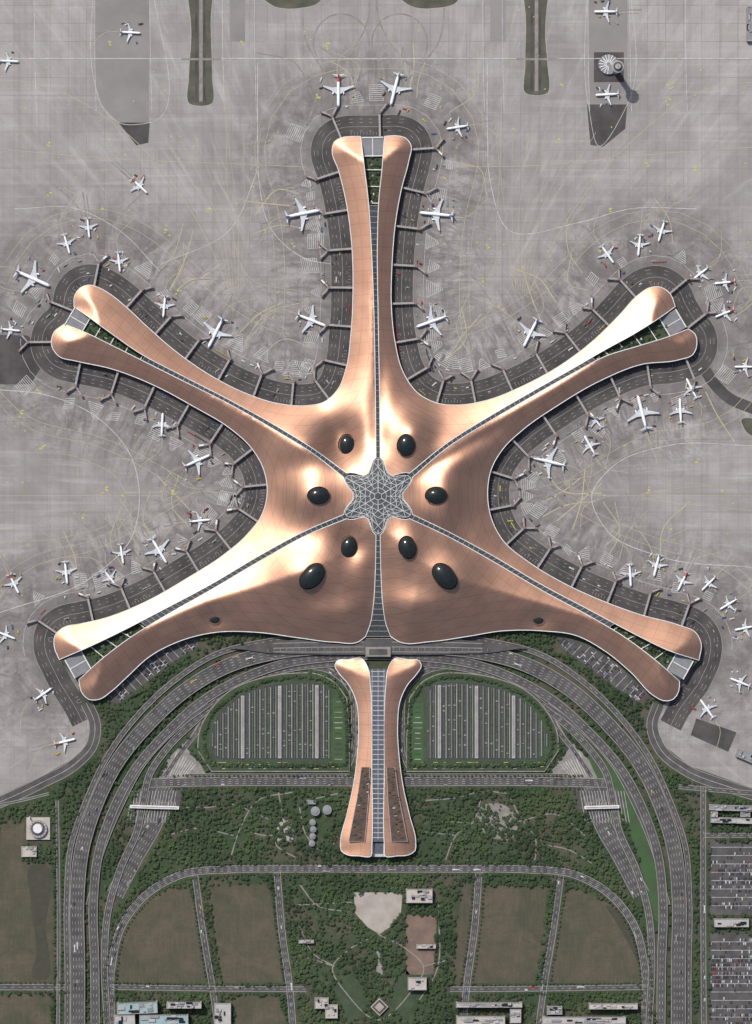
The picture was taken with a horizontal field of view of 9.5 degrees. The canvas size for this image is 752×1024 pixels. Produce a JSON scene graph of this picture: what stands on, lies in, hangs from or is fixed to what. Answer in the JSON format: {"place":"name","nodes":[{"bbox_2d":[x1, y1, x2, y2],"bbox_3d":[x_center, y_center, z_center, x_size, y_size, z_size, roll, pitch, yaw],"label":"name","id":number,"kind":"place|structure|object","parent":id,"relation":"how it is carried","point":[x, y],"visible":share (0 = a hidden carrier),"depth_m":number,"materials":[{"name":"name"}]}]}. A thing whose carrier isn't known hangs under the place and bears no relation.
{"place":"outdoors","nodes":[
{"label":"outdoors","id":0,"kind":"place"},
{"bbox_2d":[315,997,328,1008],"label":"pavilion building","id":1,"kind":"structure","parent":0,"point":[321,1002],"depth_m":6490.90,"materials":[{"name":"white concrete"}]},
{"bbox_2d":[325,1004,337,1017],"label":"pavilion building","id":2,"kind":"structure","parent":0,"point":[331,1010],"depth_m":6491.90,"materials":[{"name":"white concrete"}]},
{"bbox_2d":[0,0,751,794],"bbox_3d":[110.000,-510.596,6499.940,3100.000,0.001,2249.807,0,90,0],"label":"apron","id":3,"kind":"object","parent":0,"point":[52,492],"visible":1,"depth_m":6499.94,"materials":[{"name":"concrete"}]},
{"bbox_2d":[95,0,626,122],"bbox_3d":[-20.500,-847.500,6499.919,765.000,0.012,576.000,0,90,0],"label":"taxiway shoulders","id":4,"kind":"object","parent":3,"relation":"on","point":[122,85],"visible":1,"depth_m":6499.93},
{"bbox_2d":[0,0,751,771],"bbox_3d":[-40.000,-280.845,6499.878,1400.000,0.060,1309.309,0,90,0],"label":"apron markings","id":5,"kind":"object","parent":3,"relation":"on","point":[376,92],"visible":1,"depth_m":6499.87,"materials":[{"name":"paint"}]},
{"bbox_2d":[3,572,21,592],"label":"airliner","id":6,"kind":"object","parent":5,"relation":"on","point":[13,583],"visible":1,"depth_m":6495.77,"materials":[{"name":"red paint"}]},
{"bbox_2d":[13,260,49,292],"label":"airliner","id":7,"kind":"object","parent":5,"relation":"on","point":[32,277],"visible":1,"depth_m":6494.23,"materials":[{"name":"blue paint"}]},
{"bbox_2d":[53,732,74,751],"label":"airliner","id":8,"kind":"object","parent":5,"relation":"on","point":[64,741],"visible":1,"depth_m":6495.65,"materials":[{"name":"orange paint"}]},
{"bbox_2d":[55,560,75,583],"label":"airliner","id":9,"kind":"object","parent":5,"relation":"on","point":[65,572],"visible":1,"depth_m":6495.49,"materials":[{"name":"white metal"}]},
{"bbox_2d":[129,176,146,193],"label":"airliner","id":10,"kind":"object","parent":5,"relation":"on","point":[139,186],"visible":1,"depth_m":6495.75,"materials":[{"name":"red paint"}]},
{"bbox_2d":[143,534,168,562],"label":"airliner","id":11,"kind":"object","parent":5,"relation":"on","point":[158,550],"visible":1,"depth_m":6495.27,"materials":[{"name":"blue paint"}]},
{"bbox_2d":[151,413,172,435],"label":"airliner","id":12,"kind":"object","parent":5,"relation":"on","point":[161,424],"visible":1,"depth_m":6495.30,"materials":[{"name":"white metal"}]},
{"bbox_2d":[154,295,174,316],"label":"airliner","id":13,"kind":"object","parent":5,"relation":"on","point":[164,305],"visible":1,"depth_m":6495.52,"materials":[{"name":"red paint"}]},
{"bbox_2d":[182,449,209,474],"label":"airliner","id":14,"kind":"object","parent":5,"relation":"on","point":[197,461],"visible":1,"depth_m":6495.53,"materials":[{"name":"white paint"}]},
{"bbox_2d":[203,316,231,347],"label":"airliner","id":15,"kind":"object","parent":5,"relation":"on","point":[216,332],"visible":1,"depth_m":6494.89,"materials":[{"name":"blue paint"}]},
{"bbox_2d":[285,197,319,231],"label":"airliner","id":16,"kind":"object","parent":5,"relation":"on","point":[303,213],"visible":1,"depth_m":6494.49,"materials":[{"name":"white paint"}]},
{"bbox_2d":[295,304,324,332],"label":"airliner","id":17,"kind":"object","parent":5,"relation":"on","point":[311,320],"visible":1,"depth_m":6495.17,"materials":[{"name":"white paint"}]},
{"bbox_2d":[322,73,353,106],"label":"airliner","id":18,"kind":"object","parent":5,"relation":"on","point":[338,90],"visible":1,"depth_m":6494.90,"materials":[{"name":"white paint"}]},
{"bbox_2d":[380,72,410,104],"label":"airliner","id":19,"kind":"object","parent":5,"relation":"on","point":[394,88],"visible":1,"depth_m":6494.88,"materials":[{"name":"white metal"}]},
{"bbox_2d":[416,305,448,334],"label":"airliner","id":20,"kind":"object","parent":5,"relation":"on","point":[431,321],"visible":1,"depth_m":6495.02,"materials":[{"name":"white metal"}]},
{"bbox_2d":[419,198,453,230],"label":"airliner","id":21,"kind":"object","parent":5,"relation":"on","point":[436,214],"visible":1,"depth_m":6494.71,"materials":[{"name":"white paint"}]},
{"bbox_2d":[446,117,468,136],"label":"airliner","id":22,"kind":"object","parent":5,"relation":"on","point":[457,127],"visible":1,"depth_m":6495.75,"materials":[{"name":"white metal"}]},
{"bbox_2d":[519,317,545,346],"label":"airliner","id":23,"kind":"object","parent":5,"relation":"on","point":[529,332],"visible":1,"depth_m":6495.19,"materials":[{"name":"white metal"}]},
{"bbox_2d":[533,447,565,477],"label":"airliner","id":24,"kind":"object","parent":5,"relation":"on","point":[548,461],"visible":1,"depth_m":6495.02,"materials":[{"name":"white metal"}]},
{"bbox_2d":[582,436,600,455],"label":"airliner","id":25,"kind":"object","parent":5,"relation":"on","point":[589,445],"visible":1,"depth_m":6495.63,"materials":[{"name":"white paint"}]},
{"bbox_2d":[597,243,613,262],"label":"airliner","id":26,"kind":"object","parent":5,"relation":"on","point":[606,254],"visible":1,"depth_m":6495.63,"materials":[{"name":"white metal"}]},
{"bbox_2d":[594,1,617,21],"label":"airliner","id":27,"kind":"object","parent":5,"relation":"on","point":[605,11],"visible":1,"depth_m":6495.26,"materials":[{"name":"white metal"}]},
{"bbox_2d":[596,83,618,104],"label":"airliner","id":28,"kind":"object","parent":5,"relation":"on","point":[606,94],"visible":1,"depth_m":6495.37,"materials":[{"name":"white metal"}]},
{"bbox_2d":[619,563,640,586],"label":"airliner","id":29,"kind":"object","parent":5,"relation":"on","point":[630,575],"visible":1,"depth_m":6495.29,"materials":[{"name":"white metal"}]},
{"bbox_2d":[629,233,649,255],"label":"airliner","id":30,"kind":"object","parent":5,"relation":"on","point":[639,244],"visible":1,"depth_m":6495.58,"materials":[{"name":"white metal"}]},
{"bbox_2d":[627,396,659,430],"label":"airliner","id":31,"kind":"object","parent":5,"relation":"on","point":[642,412],"visible":1,"depth_m":6494.70,"materials":[{"name":"white metal"}]},
{"bbox_2d":[647,553,667,576],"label":"airliner","id":32,"kind":"object","parent":5,"relation":"on","point":[656,565],"visible":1,"depth_m":6495.57,"materials":[{"name":"white metal"}]},
{"bbox_2d":[653,219,671,241],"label":"airliner","id":33,"kind":"object","parent":5,"relation":"on","point":[661,231],"visible":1,"depth_m":6495.88,"materials":[{"name":"white metal"}]},
{"bbox_2d":[669,398,691,422],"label":"airliner","id":34,"kind":"object","parent":5,"relation":"on","point":[680,410],"visible":1,"depth_m":6495.22,"materials":[{"name":"white metal"}]},
{"bbox_2d":[700,700,716,719],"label":"airliner","id":35,"kind":"object","parent":5,"relation":"on","point":[706,708],"visible":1,"depth_m":6495.75,"materials":[{"name":"white metal"}]},
{"bbox_2d":[181,0,751,435],"bbox_3d":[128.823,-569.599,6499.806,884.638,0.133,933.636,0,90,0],"label":"taxiway grass islands","id":36,"kind":"object","parent":3,"relation":"on","point":[200,86],"visible":1,"depth_m":6499.87,"materials":[{"name":"plant"}]},
{"bbox_2d":[506,515,536,544],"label":"jet bridge","id":37,"kind":"structure","parent":3,"relation":"on","point":[515,535],"depth_m":6492.33,"materials":[{"name":"metal"}]},
{"bbox_2d":[571,553,594,586],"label":"jet bridge","id":38,"kind":"structure","parent":3,"relation":"on","point":[580,568],"depth_m":6492.36,"materials":[{"name":"metal"}]},
{"bbox_2d":[607,569,627,601],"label":"jet bridge","id":39,"kind":"structure","parent":3,"relation":"on","point":[614,584],"depth_m":6492.33,"materials":[{"name":"metal"}]},
{"bbox_2d":[681,591,700,625],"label":"jet bridge","id":40,"kind":"structure","parent":3,"relation":"on","point":[688,606],"depth_m":6492.34,"materials":[{"name":"metal"}]},
{"bbox_2d":[0,636,751,1023],"bbox_3d":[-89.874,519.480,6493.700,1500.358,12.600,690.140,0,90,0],"label":"landside roads","id":41,"kind":"structure","parent":0,"point":[324,656],"depth_m":6497.80,"materials":[{"name":"grey asphalt"}]},
{"bbox_2d":[70,643,682,985],"bbox_3d":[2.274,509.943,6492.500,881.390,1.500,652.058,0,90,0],"label":"cars on viaduct","id":42,"kind":"object","parent":41,"relation":"on","point":[273,658],"visible":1,"depth_m":6492.43,"materials":[{"name":"silver metal"}]},
{"bbox_2d":[110,672,705,1021],"bbox_3d":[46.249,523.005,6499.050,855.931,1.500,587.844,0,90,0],"label":"cars on roads","id":43,"kind":"object","parent":41,"relation":"on","point":[395,869],"visible":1,"depth_m":6498.98,"materials":[{"name":"silver metal"}]},
{"bbox_2d":[30,114,721,729],"bbox_3d":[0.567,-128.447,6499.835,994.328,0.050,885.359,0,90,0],"label":"terminal service road","id":44,"kind":"structure","parent":0,"point":[610,308],"depth_m":6499.86,"materials":[{"name":"grey asphalt"}]},
{"bbox_2d":[0,0,751,754],"bbox_3d":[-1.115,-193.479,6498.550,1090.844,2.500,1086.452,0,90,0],"label":"ground service vehicles","id":45,"kind":"object","parent":44,"relation":"on","point":[422,392],"visible":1,"depth_m":6498.43,"materials":[{"name":"silver metal"}]},
{"bbox_2d":[0,630,751,1023],"bbox_3d":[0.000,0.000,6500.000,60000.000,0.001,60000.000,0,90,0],"label":"ground","id":46,"kind":"structure","parent":0,"point":[322,820],"depth_m":6500.00,"materials":[{"name":"green plant"}]},
{"bbox_2d":[21,846,36,856],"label":"building","id":47,"kind":"structure","parent":46,"relation":"on","point":[28,851],"depth_m":6493.90,"materials":[{"name":"beige concrete"}]},
{"bbox_2d":[26,816,49,839],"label":"radar station","id":48,"kind":"object","parent":46,"relation":"on","point":[37,828],"visible":1,"depth_m":6496.00,"materials":[{"name":"white paint"}]},
{"bbox_2d":[114,1014,135,1023],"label":"hotel building","id":49,"kind":"structure","parent":46,"relation":"on","point":[125,1019],"depth_m":6481.90,"materials":[{"name":"beige concrete"}]},
{"bbox_2d":[117,1000,157,1014],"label":"hotel building","id":50,"kind":"structure","parent":46,"relation":"on","point":[137,1007],"depth_m":6479.90,"materials":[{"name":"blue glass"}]},
{"bbox_2d":[130,802,178,811],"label":"toll plaza canopy","id":51,"kind":"object","parent":46,"relation":"on","point":[154,807],"visible":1,"depth_m":6492.60,"materials":[{"name":"white metal"}]},
{"bbox_2d":[139,1014,188,1023],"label":"hotel building","id":52,"kind":"structure","parent":46,"relation":"on","point":[163,1018],"depth_m":6483.90,"materials":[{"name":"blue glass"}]},
{"bbox_2d":[164,404,188,436],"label":"jet bridge","id":53,"kind":"structure","parent":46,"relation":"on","point":[181,417],"depth_m":6492.34,"materials":[{"name":"metal"}]},
{"bbox_2d":[166,1001,201,1008],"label":"hotel building","id":54,"kind":"structure","parent":46,"relation":"on","point":[183,1004],"depth_m":6478.90,"materials":[{"name":"beige concrete"}]},
{"bbox_2d":[173,539,198,571],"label":"jet bridge","id":55,"kind":"structure","parent":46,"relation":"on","point":[189,556],"depth_m":6492.31,"materials":[{"name":"metal"}]},
{"bbox_2d":[202,517,230,549],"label":"jet bridge","id":56,"kind":"structure","parent":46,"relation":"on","point":[220,536],"depth_m":6492.35,"materials":[{"name":"metal"}]},
{"bbox_2d":[214,1002,230,1023],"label":"building","id":57,"kind":"structure","parent":46,"relation":"on","point":[222,1012],"depth_m":6487.90,"materials":[{"name":"beige concrete"}]},
{"bbox_2d":[225,495,257,521],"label":"jet bridge","id":58,"kind":"structure","parent":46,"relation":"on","point":[245,513],"depth_m":6492.35,"materials":[{"name":"metal"}]},
{"bbox_2d":[253,361,273,395],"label":"jet bridge","id":59,"kind":"structure","parent":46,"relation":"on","point":[258,382],"depth_m":6492.33,"materials":[{"name":"metal"}]},
{"bbox_2d":[187,667,357,774],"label":"garden forecourt","id":60,"kind":"structure","parent":46,"relation":"on","point":[194,748],"depth_m":6499.92,"materials":[{"name":"green plant"}]},
{"bbox_2d":[197,672,349,771],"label":"parking garage roof","id":61,"kind":"structure","parent":46,"relation":"on","point":[294,720],"depth_m":6495.90,"materials":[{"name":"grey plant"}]},
{"bbox_2d":[201,673,554,767],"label":"garage roof planting","id":62,"kind":"object","parent":61,"relation":"on","point":[533,764],"visible":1,"depth_m":6493.24,"materials":[{"name":"green plant"}]},
{"bbox_2d":[308,800,331,846],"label":"storage tanks","id":63,"kind":"object","parent":46,"relation":"on","point":[327,809],"visible":1,"depth_m":6491.61,"materials":[{"name":"metal"}]},
{"bbox_2d":[0,774,652,1023],"bbox_3d":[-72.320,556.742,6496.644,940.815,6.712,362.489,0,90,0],"label":"street trees","id":64,"kind":"object","parent":46,"relation":"on","point":[346,874],"visible":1,"depth_m":6497.01,"materials":[{"name":"green plant"}]},
{"bbox_2d":[0,748,658,1023],"bbox_3d":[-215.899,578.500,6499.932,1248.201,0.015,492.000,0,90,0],"label":"lawns and fields","id":65,"kind":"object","parent":46,"relation":"on","point":[161,940],"visible":1,"depth_m":6499.94,"materials":[{"name":"green plant"}]},
{"bbox_2d":[320,105,340,137],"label":"jet bridge","id":66,"kind":"structure","parent":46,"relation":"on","point":[332,117],"depth_m":6492.34,"materials":[{"name":"metal"}]},
{"bbox_2d":[319,278,352,296],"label":"jet bridge","id":67,"kind":"structure","parent":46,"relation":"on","point":[329,287],"depth_m":6492.56,"materials":[{"name":"metal"}]},
{"bbox_2d":[0,630,751,1023],"bbox_3d":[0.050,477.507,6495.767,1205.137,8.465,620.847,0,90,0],"label":"woodland","id":68,"kind":"object","parent":46,"relation":"on","point":[402,882],"visible":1,"depth_m":6496.15,"materials":[{"name":"green plant"}]},
{"bbox_2d":[51,135,701,700],"bbox_3d":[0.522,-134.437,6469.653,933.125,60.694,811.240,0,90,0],"label":"airport terminal","id":69,"kind":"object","parent":46,"relation":"on","point":[307,557],"visible":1,"depth_m":6477.18,"materials":[{"name":"orange metal"}]},
{"bbox_2d":[84,156,673,661],"bbox_3d":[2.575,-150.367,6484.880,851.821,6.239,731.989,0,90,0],"label":"courtyard trees","id":70,"kind":"object","parent":69,"relation":"on","point":[594,358],"visible":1,"depth_m":6485.16,"materials":[{"name":"green plant"}]},
{"bbox_2d":[335,658,421,856],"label":"ground transport hall","id":71,"kind":"structure","parent":46,"relation":"on","point":[378,814],"depth_m":6482.50,"materials":[{"name":"orange metal"}]},
{"bbox_2d":[371,998,387,1015],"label":"diamond pavilion","id":72,"kind":"structure","parent":46,"relation":"on","point":[379,1006],"depth_m":6494.40,"materials":[{"name":"beige stone"}]},
{"bbox_2d":[170,790,591,1019],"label":"park paths","id":73,"kind":"structure","parent":46,"relation":"on","point":[378,964],"depth_m":6499.87,"materials":[{"name":"concrete"}]},
{"bbox_2d":[395,328,429,345],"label":"jet bridge","id":74,"kind":"structure","parent":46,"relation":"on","point":[419,338],"depth_m":6492.32,"materials":[{"name":"metal"}]},
{"bbox_2d":[408,977,426,989],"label":"office building","id":75,"kind":"structure","parent":46,"relation":"on","point":[417,983],"depth_m":6487.90,"materials":[{"name":"white concrete"}]},
{"bbox_2d":[406,888,432,902],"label":"office building","id":76,"kind":"structure","parent":46,"relation":"on","point":[419,895],"depth_m":6487.90,"materials":[{"name":"white concrete"}]},
{"bbox_2d":[402,186,437,203],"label":"jet bridge","id":77,"kind":"structure","parent":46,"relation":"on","point":[423,192],"depth_m":6492.35,"materials":[{"name":"metal"}]},
{"bbox_2d":[416,944,435,948],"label":"office building","id":78,"kind":"structure","parent":46,"relation":"on","point":[425,946],"depth_m":6492.90,"materials":[{"name":"white concrete"}]},
{"bbox_2d":[412,138,443,156],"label":"jet bridge","id":79,"kind":"structure","parent":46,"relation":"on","point":[435,147],"depth_m":6492.33,"materials":[{"name":"metal"}]},
{"bbox_2d":[105,635,751,1023],"bbox_3d":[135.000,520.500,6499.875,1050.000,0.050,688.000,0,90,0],"label":"surface car park","id":80,"kind":"structure","parent":46,"relation":"on","point":[739,993],"depth_m":6499.90,"materials":[{"name":"grey asphalt"}]},
{"bbox_2d":[108,638,751,1023],"bbox_3d":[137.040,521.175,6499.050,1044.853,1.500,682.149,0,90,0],"label":"parked cars","id":81,"kind":"object","parent":80,"relation":"on","point":[714,862],"visible":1,"depth_m":6498.98,"materials":[{"name":"silver metal"}]},
{"bbox_2d":[459,368,478,402],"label":"jet bridge","id":82,"kind":"structure","parent":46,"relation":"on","point":[464,374],"depth_m":6492.33,"materials":[{"name":"metal"}]},
{"bbox_2d":[456,1015,504,1023],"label":"hotel building","id":83,"kind":"structure","parent":46,"relation":"on","point":[480,1019],"depth_m":6483.90,"materials":[{"name":"white concrete"}]},
{"bbox_2d":[406,672,558,771],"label":"parking garage roof","id":84,"kind":"structure","parent":46,"relation":"on","point":[469,720],"depth_m":6495.90,"materials":[{"name":"grey concrete"}]},
{"bbox_2d":[456,1001,521,1007],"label":"hotel building","id":85,"kind":"structure","parent":46,"relation":"on","point":[488,1004],"depth_m":6483.90,"materials":[{"name":"white concrete"}]},
{"bbox_2d":[510,1008,520,1022],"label":"hotel building","id":86,"kind":"structure","parent":46,"relation":"on","point":[515,1015],"depth_m":6485.90,"materials":[{"name":"white concrete"}]},
{"bbox_2d":[512,439,541,470],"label":"jet bridge","id":87,"kind":"structure","parent":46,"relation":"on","point":[523,451],"depth_m":6492.36,"materials":[{"name":"metal"}]},
{"bbox_2d":[547,1005,561,1014],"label":"hotel building","id":88,"kind":"structure","parent":46,"relation":"on","point":[554,1009],"depth_m":6487.90,"materials":[{"name":"white concrete"}]},
{"bbox_2d":[542,1016,625,1023],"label":"hotel building","id":89,"kind":"structure","parent":46,"relation":"on","point":[583,1019],"depth_m":6482.90,"materials":[{"name":"white concrete"}]},
{"bbox_2d":[575,394,597,427],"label":"jet bridge","id":90,"kind":"structure","parent":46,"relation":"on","point":[583,407],"depth_m":6492.34,"materials":[{"name":"metal"}]},
{"bbox_2d":[581,295,608,325],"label":"jet bridge","id":91,"kind":"structure","parent":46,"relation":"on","point":[597,314],"depth_m":6492.31,"materials":[{"name":"metal"}]},
{"bbox_2d":[584,802,618,811],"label":"toll plaza canopy","id":92,"kind":"object","parent":46,"relation":"on","point":[601,807],"visible":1,"depth_m":6492.60,"materials":[{"name":"white metal"}]},
{"bbox_2d":[598,54,623,74],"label":"control tower","id":93,"kind":"structure","parent":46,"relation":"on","point":[608,64],"depth_m":6495.00,"materials":[{"name":"concrete"}]},
{"bbox_2d":[588,1002,637,1008],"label":"hotel building","id":94,"kind":"structure","parent":46,"relation":"on","point":[613,1005],"depth_m":6483.90,"materials":[{"name":"white concrete"}]},
{"bbox_2d":[606,267,635,297],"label":"jet bridge","id":95,"kind":"structure","parent":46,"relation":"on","point":[624,284],"depth_m":6492.36,"materials":[{"name":"metal"}]},
{"bbox_2d":[610,376,631,410],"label":"jet bridge","id":96,"kind":"structure","parent":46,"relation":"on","point":[616,389],"depth_m":6492.34,"materials":[{"name":"metal"}]},
{"bbox_2d":[709,804,751,810],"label":"service building","id":97,"kind":"structure","parent":46,"relation":"on","point":[720,807],"depth_m":6489.90,"materials":[{"name":"white concrete"}]},
{"bbox_2d":[735,748,751,762],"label":"building","id":98,"kind":"structure","parent":46,"relation":"on","point":[743,754],"depth_m":6491.90,"materials":[{"name":"white concrete"}]},
{"bbox_2d":[746,6,751,41],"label":"building","id":99,"kind":"structure","parent":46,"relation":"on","point":[748,23],"depth_m":6491.90,"materials":[{"name":"grey concrete"}]},
{"bbox_2d":[0,52,751,750],"bbox_3d":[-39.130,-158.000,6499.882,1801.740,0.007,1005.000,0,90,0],"label":"dark apron pavement","id":100,"kind":"structure","parent":0,"point":[604,120],"depth_m":6499.89,"materials":[{"name":"grey asphalt"}]},
{"bbox_2d":[0,701,751,807],"bbox_3d":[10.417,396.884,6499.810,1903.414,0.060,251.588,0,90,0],"label":"perimeter road","id":101,"kind":"structure","parent":0,"point":[88,750],"depth_m":6499.84,"materials":[{"name":"grey asphalt"}]},
{"bbox_2d":[398,667,568,774],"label":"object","id":102,"kind":"structure","parent":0,"point":[425,676],"depth_m":6499.92,"materials":[{"name":"concrete"}]},
{"bbox_2d":[710,817,751,823],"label":"service building","id":103,"kind":"structure","parent":0,"point":[738,820],"depth_m":6490.90,"materials":[{"name":"white concrete"}]},
{"bbox_2d":[714,918,748,926],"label":"service building","id":104,"kind":"structure","parent":0,"point":[731,922],"depth_m":6491.90,"materials":[{"name":"white concrete"}]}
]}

